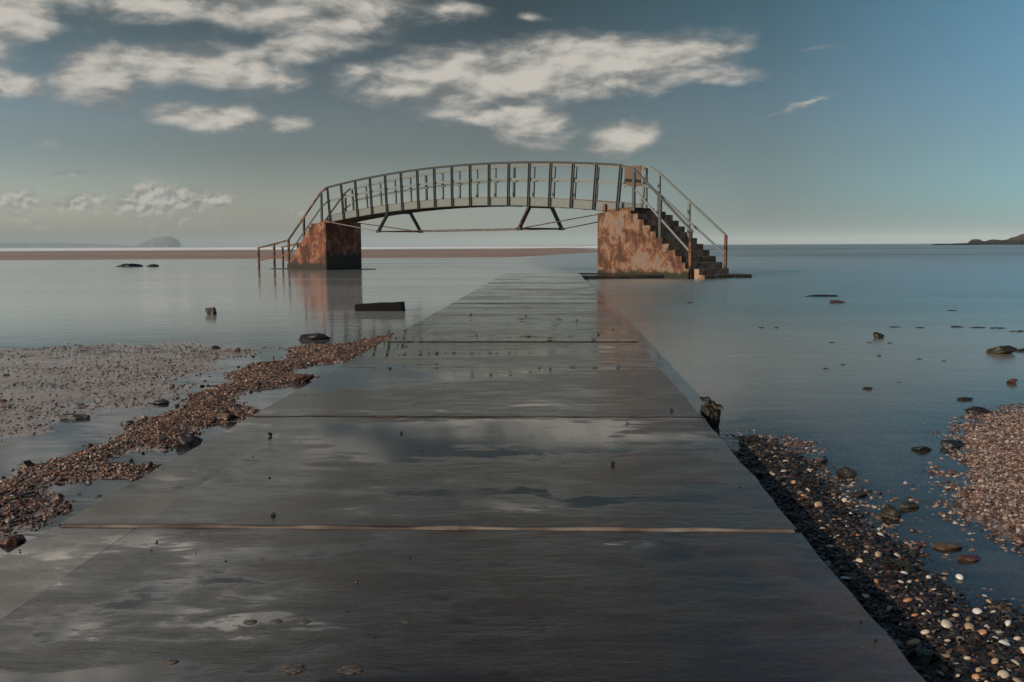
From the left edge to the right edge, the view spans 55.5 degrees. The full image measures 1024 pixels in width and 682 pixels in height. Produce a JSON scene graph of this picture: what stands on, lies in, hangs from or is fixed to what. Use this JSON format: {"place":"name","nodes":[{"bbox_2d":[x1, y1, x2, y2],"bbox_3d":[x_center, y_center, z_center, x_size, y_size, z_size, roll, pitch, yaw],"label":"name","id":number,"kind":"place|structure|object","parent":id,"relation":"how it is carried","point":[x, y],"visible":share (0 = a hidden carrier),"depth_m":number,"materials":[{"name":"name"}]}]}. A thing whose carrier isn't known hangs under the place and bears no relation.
{"place":"outdoors","nodes":[
{"label":"outdoors","id":0,"kind":"place"},
{"bbox_2d":[0,242,134,247],"bbox_3d":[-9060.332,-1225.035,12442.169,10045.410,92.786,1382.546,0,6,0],"label":"hills","id":1,"kind":"structure","parent":0,"point":[41,245],"depth_m":11910.76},
{"bbox_2d":[0,243,1023,393],"bbox_3d":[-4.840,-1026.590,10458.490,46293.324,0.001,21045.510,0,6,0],"label":"sea","id":2,"kind":"structure","parent":0,"point":[712,334],"depth_m":15.77,"materials":[{"name":"liquid"}]},
{"bbox_2d":[115,263,142,266],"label":"rock","id":3,"kind":"object","parent":2,"relation":"in","point":[130,265],"visible":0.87,"depth_m":47.50,"materials":[{"name":"black stone"}]},
{"bbox_2d":[147,264,158,266],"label":"rock","id":4,"kind":"object","parent":2,"relation":"in","point":[153,265],"visible":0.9,"depth_m":47.24,"materials":[{"name":"black stone"}]},
{"bbox_2d":[135,236,180,246],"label":"island","id":5,"kind":"structure","parent":2,"relation":"on","point":[166,241],"depth_m":8767.57,"materials":[{"name":"grey stone"}]},
{"bbox_2d":[205,307,216,314],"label":"rock","id":6,"kind":"object","parent":2,"relation":"on","point":[211,310],"visible":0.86,"depth_m":13.73,"materials":[{"name":"grey stone"}]},
{"bbox_2d":[0,248,597,259],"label":"sandbank","id":7,"kind":"structure","parent":2,"relation":"on","point":[244,254],"depth_m":104.67,"materials":[{"name":"brown sand"}]},
{"bbox_2d":[0,246,597,250],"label":"surf","id":8,"kind":"structure","parent":2,"relation":"on","point":[243,248],"depth_m":333.37,"materials":[{"name":"liquid"}]},
{"bbox_2d":[270,268,369,269],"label":"base slab","id":9,"kind":"structure","parent":2,"relation":"in","point":[320,269],"depth_m":39.57,"materials":[{"name":"concrete"}]},
{"bbox_2d":[354,301,404,310],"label":"block","id":10,"kind":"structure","parent":2,"relation":"on","point":[393,306],"depth_m":14.24,"materials":[{"name":"black concrete"}]},
{"bbox_2d":[804,295,836,296],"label":"rock","id":11,"kind":"object","parent":2,"relation":"on","point":[821,296],"visible":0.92,"depth_m":17.66,"materials":[{"name":"black stone"}]},
{"bbox_2d":[829,300,845,302],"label":"rock","id":12,"kind":"object","parent":2,"relation":"on","point":[835,301],"visible":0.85,"depth_m":15.72,"materials":[{"name":"brown stone"}]},
{"bbox_2d":[849,491,866,496],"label":"rock","id":13,"kind":"object","parent":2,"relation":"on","point":[859,494],"visible":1,"depth_m":3.68,"materials":[{"name":"grey stone"}]},
{"bbox_2d":[873,332,883,337],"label":"rock","id":14,"kind":"object","parent":2,"relation":"on","point":[877,335],"visible":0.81,"depth_m":9.83,"materials":[{"name":"grey stone"}]},
{"bbox_2d":[911,446,932,452],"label":"rock","id":15,"kind":"object","parent":2,"relation":"on","point":[921,449],"visible":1,"depth_m":4.48,"materials":[{"name":"grey stone"}]},
{"bbox_2d":[932,243,978,244],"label":"reef","id":16,"kind":"object","parent":2,"relation":"on","point":[957,244],"visible":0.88,"depth_m":533.82},
{"bbox_2d":[957,397,972,400],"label":"rock","id":17,"kind":"object","parent":2,"relation":"on","point":[965,398],"visible":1,"depth_m":5.93,"materials":[{"name":"grey stone"}]},
{"bbox_2d":[968,234,1023,244],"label":"headland","id":18,"kind":"structure","parent":2,"relation":"on","point":[1018,240],"depth_m":536.71,"materials":[{"name":"grey stone"}]},
{"bbox_2d":[986,345,1017,353],"bbox_3d":[4.258,0.091,8.441,0.240,0.106,0.179,0,6,0],"label":"rock","id":19,"kind":"object","parent":2,"relation":"on","point":[1007,349],"visible":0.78,"depth_m":8.39,"materials":[{"name":"grey stone"}]},
{"bbox_2d":[1006,378,1017,384],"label":"rock","id":20,"kind":"object","parent":2,"relation":"in","point":[1012,381],"visible":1,"depth_m":6.61,"materials":[{"name":"red stone"}]},
{"bbox_2d":[0,333,1023,681],"bbox_3d":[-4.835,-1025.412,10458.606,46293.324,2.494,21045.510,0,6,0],"label":"beach","id":21,"kind":"structure","parent":0,"point":[814,395],"depth_m":5.43,"materials":[{"name":"brown gravel"}]},
{"bbox_2d":[0,534,25,546],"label":"rock","id":22,"kind":"object","parent":21,"relation":"on","point":[13,540],"visible":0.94,"depth_m":3.12,"materials":[{"name":"brown stone"}]},
{"bbox_2d":[17,460,35,468],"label":"rock","id":23,"kind":"object","parent":21,"relation":"on","point":[26,464],"visible":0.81,"depth_m":4.21,"materials":[{"name":"grey stone"}]},
{"bbox_2d":[59,413,89,419],"bbox_3d":[-2.441,0.425,5.448,0.175,0.040,0.079,1,6,10],"label":"rock","id":24,"kind":"object","parent":21,"relation":"on","point":[71,416],"visible":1,"depth_m":5.42,"materials":[{"name":"grey stone"}]},
{"bbox_2d":[120,420,133,425],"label":"rock","id":25,"kind":"object","parent":21,"relation":"on","point":[130,422],"visible":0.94,"depth_m":5.24,"materials":[{"name":"grey stone"}]},
{"bbox_2d":[0,342,283,446],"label":"pebbles","id":26,"kind":"object","parent":21,"relation":"on","point":[74,381],"visible":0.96,"depth_m":7.05,"materials":[{"name":"gravel"}]},
{"bbox_2d":[146,461,154,466],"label":"rock","id":27,"kind":"object","parent":21,"relation":"on","point":[150,463],"visible":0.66,"depth_m":4.19,"materials":[{"name":"grey stone"}]},
{"bbox_2d":[151,399,168,403],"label":"rock","id":28,"kind":"object","parent":21,"relation":"on","point":[160,401],"visible":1,"depth_m":5.92,"materials":[{"name":"grey stone"}]},
{"bbox_2d":[175,431,202,448],"bbox_3d":[-1.551,0.485,4.669,0.131,0.102,0.095,0,6,0],"label":"rock","id":29,"kind":"object","parent":21,"relation":"on","point":[185,439],"visible":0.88,"depth_m":4.65,"materials":[{"name":"grey stone"}]},
{"bbox_2d":[0,334,394,536],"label":"shell gravel","id":30,"kind":"structure","parent":21,"relation":"on","point":[191,408],"depth_m":5.01,"materials":[{"name":"brown gravel"}]},
{"bbox_2d":[54,494,63,499],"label":"rock","id":31,"kind":"object","parent":30,"relation":"on","point":[59,496],"visible":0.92,"depth_m":3.68,"materials":[{"name":"white stone"}]},
{"bbox_2d":[215,413,236,420],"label":"rock","id":32,"kind":"object","parent":21,"relation":"on","point":[226,416],"visible":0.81,"depth_m":5.32,"materials":[{"name":"brown stone"}]},
{"bbox_2d":[287,374,313,381],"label":"rock","id":33,"kind":"object","parent":21,"relation":"on","point":[305,377],"visible":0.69,"depth_m":6.87,"materials":[{"name":"red stone"}]},
{"bbox_2d":[299,333,329,339],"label":"rock","id":34,"kind":"object","parent":21,"relation":"on","point":[315,336],"visible":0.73,"depth_m":9.91,"materials":[{"name":"grey stone"}]},
{"bbox_2d":[0,273,925,681],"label":"footpath","id":35,"kind":"structure","parent":21,"relation":"on","point":[664,549],"depth_m":2.77,"materials":[{"name":"concrete"}]},
{"bbox_2d":[19,344,915,681],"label":"debris","id":36,"kind":"object","parent":35,"relation":"on","point":[357,582],"visible":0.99,"depth_m":2.74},
{"bbox_2d":[579,273,751,278],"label":"base slab","id":37,"kind":"structure","parent":21,"relation":"on","point":[625,276],"depth_m":27.37,"materials":[{"name":"concrete"}]},
{"bbox_2d":[257,161,729,278],"bbox_3d":[-2.490,-4.113,34.837,22.660,4.097,2.247,5,8,44],"label":"footbridge","id":38,"kind":"object","parent":37,"relation":"on","point":[634,237],"visible":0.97,"depth_m":30.62,"materials":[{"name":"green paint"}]},
{"bbox_2d":[700,397,723,428],"bbox_3d":[1.046,0.399,5.109,0.123,0.217,0.111,0,6,0],"label":"stump","id":39,"kind":"object","parent":21,"relation":"on","point":[710,411],"visible":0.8,"depth_m":5.08,"materials":[{"name":"brown wood"}]},
{"bbox_2d":[752,470,768,476],"bbox_3d":[1.013,0.561,3.991,0.100,0.055,0.122,-3,6,-30],"label":"seaweed","id":40,"kind":"object","parent":21,"relation":"on","point":[761,473],"visible":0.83,"depth_m":3.97,"materials":[{"name":"black plant"}]},
{"bbox_2d":[783,511,802,520],"bbox_3d":[0.977,0.623,3.368,0.116,0.053,0.121,0,6,0],"label":"seaweed","id":41,"kind":"object","parent":21,"relation":"on","point":[794,514],"visible":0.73,"depth_m":3.36,"materials":[{"name":"black plant"}]},
{"bbox_2d":[836,466,856,477],"bbox_3d":[1.379,0.546,4.015,0.084,0.060,0.054,2,6,20],"label":"rock","id":42,"kind":"object","parent":21,"relation":"on","point":[845,471],"visible":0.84,"depth_m":4.00,"materials":[{"name":"grey stone"}]},
{"bbox_2d":[714,428,1023,675],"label":"pebbles","id":43,"kind":"object","parent":21,"relation":"on","point":[977,637],"visible":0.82,"depth_m":2.83,"materials":[{"name":"brown stone"}]},
{"bbox_2d":[715,388,1023,607],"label":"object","id":44,"kind":"object","parent":21,"relation":"on","point":[979,514],"visible":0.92,"depth_m":4.21,"materials":[{"name":"dark gravel"},{"name":"mixed brown pebbles"},{"name":"pale shells"}]},
{"bbox_2d":[818,456,827,461],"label":"rock","id":45,"kind":"object","parent":44,"relation":"on","point":[823,459],"visible":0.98,"depth_m":4.27,"materials":[{"name":"grey stone"}]},
{"bbox_2d":[878,504,901,519],"bbox_3d":[1.318,0.599,3.401,0.077,0.051,0.054,3,7,31],"label":"rock","id":46,"kind":"object","parent":44,"relation":"on","point":[889,511],"visible":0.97,"depth_m":3.39,"materials":[{"name":"stone"}]},
{"bbox_2d":[931,541,962,550],"bbox_3d":[1.367,0.642,3.056,0.097,0.023,0.055,0,6,0],"label":"rock","id":47,"kind":"object","parent":44,"relation":"on","point":[945,546],"visible":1,"depth_m":3.04,"materials":[{"name":"brown stone"}]},
{"bbox_2d":[964,406,993,413],"bbox_3d":[2.623,0.393,5.474,0.147,0.054,0.115,0,6,0],"label":"rock","id":48,"kind":"object","parent":44,"relation":"on","point":[975,410],"visible":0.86,"depth_m":5.44,"materials":[{"name":"grey stone"}]},
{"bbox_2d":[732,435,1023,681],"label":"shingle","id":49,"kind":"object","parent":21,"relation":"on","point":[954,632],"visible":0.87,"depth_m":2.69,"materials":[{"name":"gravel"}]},
{"bbox_2d":[741,439,756,442],"bbox_3d":[1.133,0.490,4.667,0.107,0.041,0.081,0,6,0],"label":"seaweed","id":50,"kind":"object","parent":49,"relation":"on","point":[749,440],"visible":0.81,"depth_m":4.65,"materials":[{"name":"black plant"}]},
{"bbox_2d":[798,478,818,484],"bbox_3d":[1.168,0.570,3.842,0.096,0.055,0.109,-2,6,-19],"label":"seaweed","id":51,"kind":"object","parent":49,"relation":"on","point":[810,481],"visible":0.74,"depth_m":3.83,"materials":[{"name":"black plant"}]},
{"bbox_2d":[814,501,822,506],"bbox_3d":[1.089,0.579,3.456,0.033,0.009,0.024,-7,33,-16],"label":"cockle shell","id":52,"kind":"object","parent":49,"relation":"on","point":[818,503],"visible":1,"depth_m":3.45},
{"bbox_2d":[880,557,917,573],"bbox_3d":[1.119,0.664,2.817,0.128,0.054,0.108,4,7,38],"label":"seaweed","id":53,"kind":"object","parent":49,"relation":"on","point":[902,564],"visible":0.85,"depth_m":2.81,"materials":[{"name":"plant"}]},
{"bbox_2d":[903,598,912,601],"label":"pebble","id":54,"kind":"object","parent":49,"relation":"on","point":[907,599],"visible":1,"depth_m":2.53,"materials":[{"name":"stone"}]},
{"bbox_2d":[906,639,920,645],"bbox_3d":[0.946,0.710,2.298,0.034,0.009,0.025,-24,0,17],"label":"cockle shell","id":55,"kind":"object","parent":49,"relation":"on","point":[913,642],"visible":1,"depth_m":2.29},
{"bbox_2d":[920,629,929,634],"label":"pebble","id":56,"kind":"object","parent":49,"relation":"on","point":[924,632],"visible":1,"depth_m":2.33,"materials":[{"name":"beige stone"}]},
{"bbox_2d":[941,619,952,627],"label":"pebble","id":57,"kind":"object","parent":49,"relation":"on","point":[945,623],"visible":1,"depth_m":2.36,"materials":[{"name":"beige stone"}]},
{"bbox_2d":[956,574,962,579],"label":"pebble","id":58,"kind":"object","parent":49,"relation":"on","point":[959,576],"visible":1,"depth_m":2.76,"materials":[{"name":"white stone"}]},
{"bbox_2d":[965,622,973,628],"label":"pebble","id":59,"kind":"object","parent":49,"relation":"on","point":[968,625],"visible":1,"depth_m":2.34,"materials":[{"name":"beige stone"}]},
{"bbox_2d":[972,674,979,678],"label":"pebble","id":60,"kind":"object","parent":49,"relation":"on","point":[975,676],"visible":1,"depth_m":2.08,"materials":[{"name":"orange stone"}]},
{"bbox_2d":[972,608,981,613],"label":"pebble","id":61,"kind":"object","parent":49,"relation":"on","point":[976,610],"visible":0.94,"depth_m":2.48,"materials":[{"name":"white stone"}]},
{"bbox_2d":[978,629,986,634],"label":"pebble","id":62,"kind":"object","parent":49,"relation":"on","point":[982,631],"visible":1,"depth_m":2.30,"materials":[{"name":"orange stone"}]},
{"bbox_2d":[991,658,997,663],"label":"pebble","id":63,"kind":"object","parent":49,"relation":"on","point":[994,660],"visible":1,"depth_m":2.14,"materials":[{"name":"beige stone"}]},
{"bbox_2d":[997,670,1009,677],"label":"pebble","id":64,"kind":"object","parent":49,"relation":"on","point":[1003,673],"visible":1,"depth_m":2.07,"materials":[{"name":"beige stone"}]},
{"bbox_2d":[999,640,1010,645],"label":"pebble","id":65,"kind":"object","parent":49,"relation":"on","point":[1005,642],"visible":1,"depth_m":2.23,"materials":[{"name":"white stone"}]},
{"bbox_2d":[1004,620,1010,625],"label":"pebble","id":66,"kind":"object","parent":49,"relation":"on","point":[1007,622],"visible":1,"depth_m":2.37,"materials":[{"name":"white stone"}]},
{"bbox_2d":[898,501,919,508],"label":"rock","id":67,"kind":"object","parent":21,"relation":"on","point":[908,505],"visible":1,"depth_m":3.51,"materials":[{"name":"grey stone"}]},
{"bbox_2d":[904,644,946,665],"bbox_3d":[0.949,0.729,2.215,0.109,0.049,0.138,-1,6,-8],"label":"seaweed","id":68,"kind":"object","parent":21,"relation":"on","point":[923,654],"visible":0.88,"depth_m":2.21,"materials":[{"name":"black plant"}]},
{"bbox_2d":[940,439,962,448],"bbox_3d":[2.067,0.486,4.573,0.112,0.049,0.083,-4,7,-31],"label":"rock","id":69,"kind":"object","parent":21,"relation":"on","point":[954,443],"visible":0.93,"depth_m":4.55,"materials":[{"name":"grey stone"}]},
{"bbox_2d":[957,554,978,562],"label":"rock","id":70,"kind":"object","parent":21,"relation":"on","point":[969,558],"visible":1,"depth_m":2.93,"materials":[{"name":"brown stone"}]},
{"bbox_2d":[942,408,1023,535],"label":"shell gravel","id":71,"kind":"structure","parent":21,"relation":"on","point":[987,459],"depth_m":4.07,"materials":[{"name":"gravel"}]},
{"bbox_2d":[1012,534,1023,541],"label":"rock","id":72,"kind":"object","parent":21,"relation":"on","point":[1017,537],"visible":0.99,"depth_m":3.11,"materials":[{"name":"brown stone"}]},
{"bbox_2d":[0,0,1023,246],"label":"sky","id":73,"kind":"structure","parent":0,"point":[196,123],"materials":[{"name":"blue"}]}
]}

